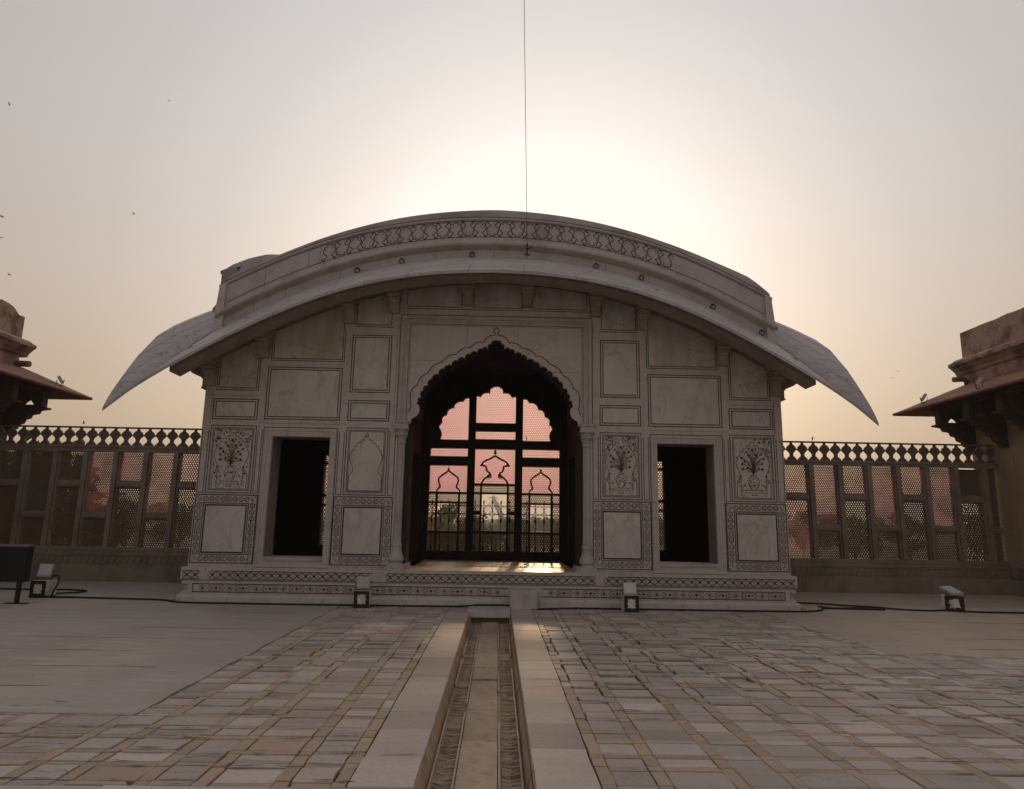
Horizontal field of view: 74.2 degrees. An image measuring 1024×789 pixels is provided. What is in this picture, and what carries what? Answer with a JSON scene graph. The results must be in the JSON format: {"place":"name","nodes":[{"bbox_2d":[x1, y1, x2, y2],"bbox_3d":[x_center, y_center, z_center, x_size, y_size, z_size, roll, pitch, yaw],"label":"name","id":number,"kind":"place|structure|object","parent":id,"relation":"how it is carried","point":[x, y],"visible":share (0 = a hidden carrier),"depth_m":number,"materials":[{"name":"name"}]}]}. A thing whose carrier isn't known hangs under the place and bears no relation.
{"place":"outdoors","nodes":[
{"label":"outdoors","id":0,"kind":"place"},
{"bbox_2d":[0,580,340,715],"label":"cement floor","id":1,"kind":"structure","parent":0,"point":[30,643],"depth_m":8.78,"materials":[{"name":"grey concrete"}]},
{"bbox_2d":[0,544,35,603],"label":"sign board","id":2,"kind":"object","parent":1,"relation":"on","point":[15,562],"visible":1,"depth_m":12.51,"materials":[{"name":"black plastic"}]},
{"bbox_2d":[29,564,56,597],"bbox_3d":[-9.346,3.714,13.524,0.317,0.644,0.316,0,-11,3],"label":"floodlight","id":3,"kind":"object","parent":1,"relation":"on","point":[41,588],"visible":1,"depth_m":13.42,"materials":[{"name":"black paint"}]},
{"bbox_2d":[51,575,64,597],"bbox_3d":[-8.976,3.804,13.403,0.516,0.444,0.180,-1,-11,8],"label":"cable","id":4,"kind":"object","parent":3,"relation":"hanging from","point":[54,589],"visible":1,"depth_m":13.35,"materials":[{"name":"black rubber"}]},
{"bbox_2d":[0,425,201,582],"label":"lattice fence","id":5,"kind":"object","parent":1,"relation":"on","point":[106,561],"visible":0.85,"depth_m":17.40,"materials":[{"name":"brown stone"}]},
{"bbox_2d":[0,588,508,606],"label":"cable","id":6,"kind":"object","parent":1,"relation":"on","point":[80,590],"visible":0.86,"depth_m":12.89,"materials":[{"name":"black rubber"}]},
{"bbox_2d":[102,210,878,610],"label":"marble pavilion","id":7,"kind":"structure","parent":1,"relation":"on","point":[370,356],"depth_m":14.22,"materials":[{"name":"stone"}]},
{"bbox_2d":[428,499,559,561],"bbox_3d":[-0.472,3.463,17.302,3.400,1.530,0.056,1,-11,-1],"label":"iron railing","id":8,"kind":"object","parent":7,"relation":"on","point":[483,520],"visible":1,"depth_m":17.33,"materials":[{"name":"black metal"}]},
{"bbox_2d":[524,5,526,218],"bbox_3d":[0.083,-15.816,10.988,0.014,23.625,11.843,0,-11,4],"label":"thin wire","id":9,"kind":"object","parent":7,"relation":"attached to","point":[525,111],"visible":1,"depth_m":13.79,"materials":[{"name":"metal"}]},
{"bbox_2d":[414,613,535,788],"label":"channel wall","id":10,"kind":"structure","parent":0,"point":[423,776],"depth_m":5.78,"materials":[{"name":"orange stone"}]},
{"bbox_2d":[467,606,509,617],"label":"cover slab","id":11,"kind":"structure","parent":10,"relation":"on","point":[490,611],"depth_m":12.27,"materials":[{"name":"stone"}]},
{"bbox_2d":[0,606,1023,788],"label":"paving","id":12,"kind":"structure","parent":0,"point":[738,740],"depth_m":5.78,"materials":[{"name":"stone"}]},
{"bbox_2d":[353,576,371,607],"bbox_3d":[-2.811,3.723,12.762,0.296,0.558,0.296,1,-11,-1],"label":"floodlight","id":13,"kind":"object","parent":12,"relation":"on","point":[362,598],"visible":1,"depth_m":12.63,"materials":[{"name":"black paint"}]},
{"bbox_2d":[0,593,1023,783],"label":"paving cracks","id":14,"kind":"object","parent":12,"relation":"on","point":[425,647],"visible":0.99,"depth_m":6.80,"materials":[{"name":"grey stone"}]},
{"bbox_2d":[510,589,536,608],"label":"stone block","id":15,"kind":"structure","parent":12,"relation":"on","point":[523,598],"depth_m":12.90,"materials":[{"name":"stone"}]},
{"bbox_2d":[621,582,638,611],"bbox_3d":[2.237,3.837,12.835,0.286,0.529,0.286,1,-11,-1],"label":"floodlight","id":16,"kind":"object","parent":12,"relation":"on","point":[629,599],"visible":1,"depth_m":12.73,"materials":[{"name":"black paint"}]},
{"bbox_2d":[538,606,884,611],"bbox_3d":[4.000,4.150,13.083,7.056,0.063,0.563,3,-11,-8],"label":"cable","id":17,"kind":"object","parent":12,"relation":"on","point":[851,608],"visible":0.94,"depth_m":12.98,"materials":[{"name":"black rubber"}]},
{"bbox_2d":[0,0,1023,530],"label":"sky","id":18,"kind":"structure","parent":0,"point":[859,162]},
{"bbox_2d":[118,523,983,560],"bbox_3d":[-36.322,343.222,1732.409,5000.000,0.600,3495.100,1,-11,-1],"label":"ground","id":19,"kind":"structure","parent":0,"point":[663,548],"depth_m":391.06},
{"bbox_2d":[1,440,101,545],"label":"tree","id":20,"kind":"object","parent":19,"relation":"on","point":[62,491],"depth_m":32.15,"materials":[{"name":"green plant"}]},
{"bbox_2d":[0,430,125,545],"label":"tree","id":21,"kind":"object","parent":19,"relation":"on","point":[28,437],"visible":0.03,"depth_m":26.12,"materials":[{"name":"green plant"}]},
{"bbox_2d":[8,441,129,546],"bbox_3d":[-25.467,10.761,34.081,10.531,17.978,12.011,7,-12,-30],"label":"tree","id":22,"kind":"object","parent":19,"relation":"on","point":[91,508],"visible":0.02,"depth_m":34.64,"materials":[{"name":"green plant"}]},
{"bbox_2d":[117,499,158,546],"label":"tree","id":23,"kind":"object","parent":19,"relation":"on","point":[130,514],"visible":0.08,"depth_m":224.56,"materials":[{"name":"green plant"}]},
{"bbox_2d":[147,502,192,547],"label":"tree","id":24,"kind":"object","parent":19,"relation":"on","point":[176,523],"visible":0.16,"depth_m":203.21,"materials":[{"name":"green plant"}]},
{"bbox_2d":[428,499,457,548],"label":"tree","id":25,"kind":"object","parent":19,"relation":"on","point":[445,509],"visible":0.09,"depth_m":92.14,"materials":[{"name":"green plant"}]},
{"bbox_2d":[427,513,505,550],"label":"tree","id":26,"kind":"object","parent":19,"relation":"on","point":[443,525],"visible":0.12,"depth_m":71.96,"materials":[{"name":"green plant"}]},
{"bbox_2d":[460,520,494,547],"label":"tree","id":27,"kind":"object","parent":19,"relation":"on","point":[486,524],"visible":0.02,"depth_m":222.99,"materials":[{"name":"green plant"}]},
{"bbox_2d":[485,516,505,524],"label":"tree","id":28,"kind":"object","parent":19,"relation":"on","point":[494,520],"visible":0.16,"depth_m":585.08,"materials":[{"name":"green plant"}]},
{"bbox_2d":[486,495,505,536],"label":"tower","id":29,"kind":"structure","parent":19,"relation":"on","point":[496,504],"depth_m":693.16,"materials":[{"name":"stone"}]},
{"bbox_2d":[489,517,524,543],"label":"tree","id":30,"kind":"object","parent":19,"relation":"on","point":[495,527],"visible":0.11,"depth_m":247.43,"materials":[{"name":"green plant"}]},
{"bbox_2d":[498,517,547,549],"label":"tree","id":31,"kind":"object","parent":19,"relation":"on","point":[532,528],"visible":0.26,"depth_m":192.63,"materials":[{"name":"green plant"}]},
{"bbox_2d":[527,516,541,551],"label":"tree","id":32,"kind":"object","parent":19,"relation":"on","point":[532,519],"visible":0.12,"depth_m":272.75,"materials":[{"name":"green plant"}]},
{"bbox_2d":[536,517,558,551],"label":"tree","id":33,"kind":"object","parent":19,"relation":"on","point":[548,528],"visible":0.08,"depth_m":186.35,"materials":[{"name":"green plant"}]},
{"bbox_2d":[659,517,663,547],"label":"tree","id":34,"kind":"object","parent":19,"relation":"on","point":[662,534],"visible":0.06,"depth_m":232.95,"materials":[{"name":"green plant"}]},
{"bbox_2d":[787,511,833,557],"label":"tree","id":35,"kind":"object","parent":19,"relation":"on","point":[805,531],"visible":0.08,"depth_m":233.80,"materials":[{"name":"green plant"}]},
{"bbox_2d":[819,514,883,558],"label":"tree","id":36,"kind":"object","parent":19,"relation":"on","point":[852,535],"visible":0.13,"depth_m":216.92,"materials":[{"name":"green plant"}]},
{"bbox_2d":[877,515,925,558],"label":"tree","id":37,"kind":"object","parent":19,"relation":"on","point":[910,535],"visible":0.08,"depth_m":210.20,"materials":[{"name":"green plant"}]},
{"bbox_2d":[964,515,981,560],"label":"tree","id":38,"kind":"object","parent":19,"relation":"on","point":[974,534],"visible":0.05,"depth_m":232.74,"materials":[{"name":"green plant"}]},
{"bbox_2d":[763,592,1023,658],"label":"cement floor","id":39,"kind":"structure","parent":0,"point":[913,633],"depth_m":11.80,"materials":[{"name":"grey concrete"}]},
{"bbox_2d":[783,441,1011,594],"bbox_3d":[9.203,3.182,17.724,7.450,3.880,0.309,1,-11,-1],"label":"lattice fence","id":40,"kind":"object","parent":39,"relation":"on","point":[903,573],"visible":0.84,"depth_m":17.71,"materials":[{"name":"brown stone"}]},
{"bbox_2d":[797,602,1023,613],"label":"cable","id":41,"kind":"object","parent":39,"relation":"on","point":[907,609],"visible":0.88,"depth_m":13.64,"materials":[{"name":"black rubber"}]},
{"bbox_2d":[939,586,964,611],"bbox_3d":[8.956,4.152,13.759,0.438,0.478,0.436,1,-11,-1],"label":"floodlight","id":42,"kind":"object","parent":39,"relation":"on","point":[952,599],"visible":0.99,"depth_m":13.63,"materials":[{"name":"black paint"}]},
{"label":"terrace","id":43,"kind":"structure","parent":0,"visible":0},
{"bbox_2d":[427,617,525,788],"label":"channel floor","id":44,"kind":"structure","parent":43,"relation":"on","point":[477,766],"depth_m":6.08,"materials":[{"name":"stone"}]},
{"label":"courtyard floor","id":45,"kind":"structure","parent":0,"visible":0},
{"bbox_2d":[0,299,92,442],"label":"sandstone building","id":46,"kind":"structure","parent":45,"relation":"on","point":[21,387],"depth_m":18.42,"materials":[{"name":"stone"}]},
{"bbox_2d":[56,375,64,385],"bbox_3d":[-12.750,-0.359,19.097,0.214,0.322,0.240,7,-13,-30],"label":"bird","id":47,"kind":"object","parent":46,"relation":"attached to","point":[60,379],"visible":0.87,"depth_m":19.02,"materials":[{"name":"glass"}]},
{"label":"courtyard floor","id":48,"kind":"structure","parent":0,"visible":0},
{"bbox_2d":[892,307,1023,596],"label":"sandstone building","id":49,"kind":"structure","parent":48,"relation":"on","point":[990,411],"depth_m":17.71,"materials":[{"name":"stone"}]},
{"bbox_2d":[920,393,927,403],"bbox_3d":[11.881,0.136,19.513,0.214,0.322,0.240,-5,-12,28],"label":"bird","id":50,"kind":"object","parent":49,"relation":"attached to","point":[923,397],"visible":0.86,"depth_m":19.43,"materials":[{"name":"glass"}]},
{"bbox_2d":[974,377,982,388],"bbox_3d":[11.829,-0.265,17.145,0.214,0.322,0.240,-5,-12,28],"label":"bird","id":51,"kind":"object","parent":49,"relation":"attached to","point":[979,380],"visible":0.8,"depth_m":17.06,"materials":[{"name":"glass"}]}
]}

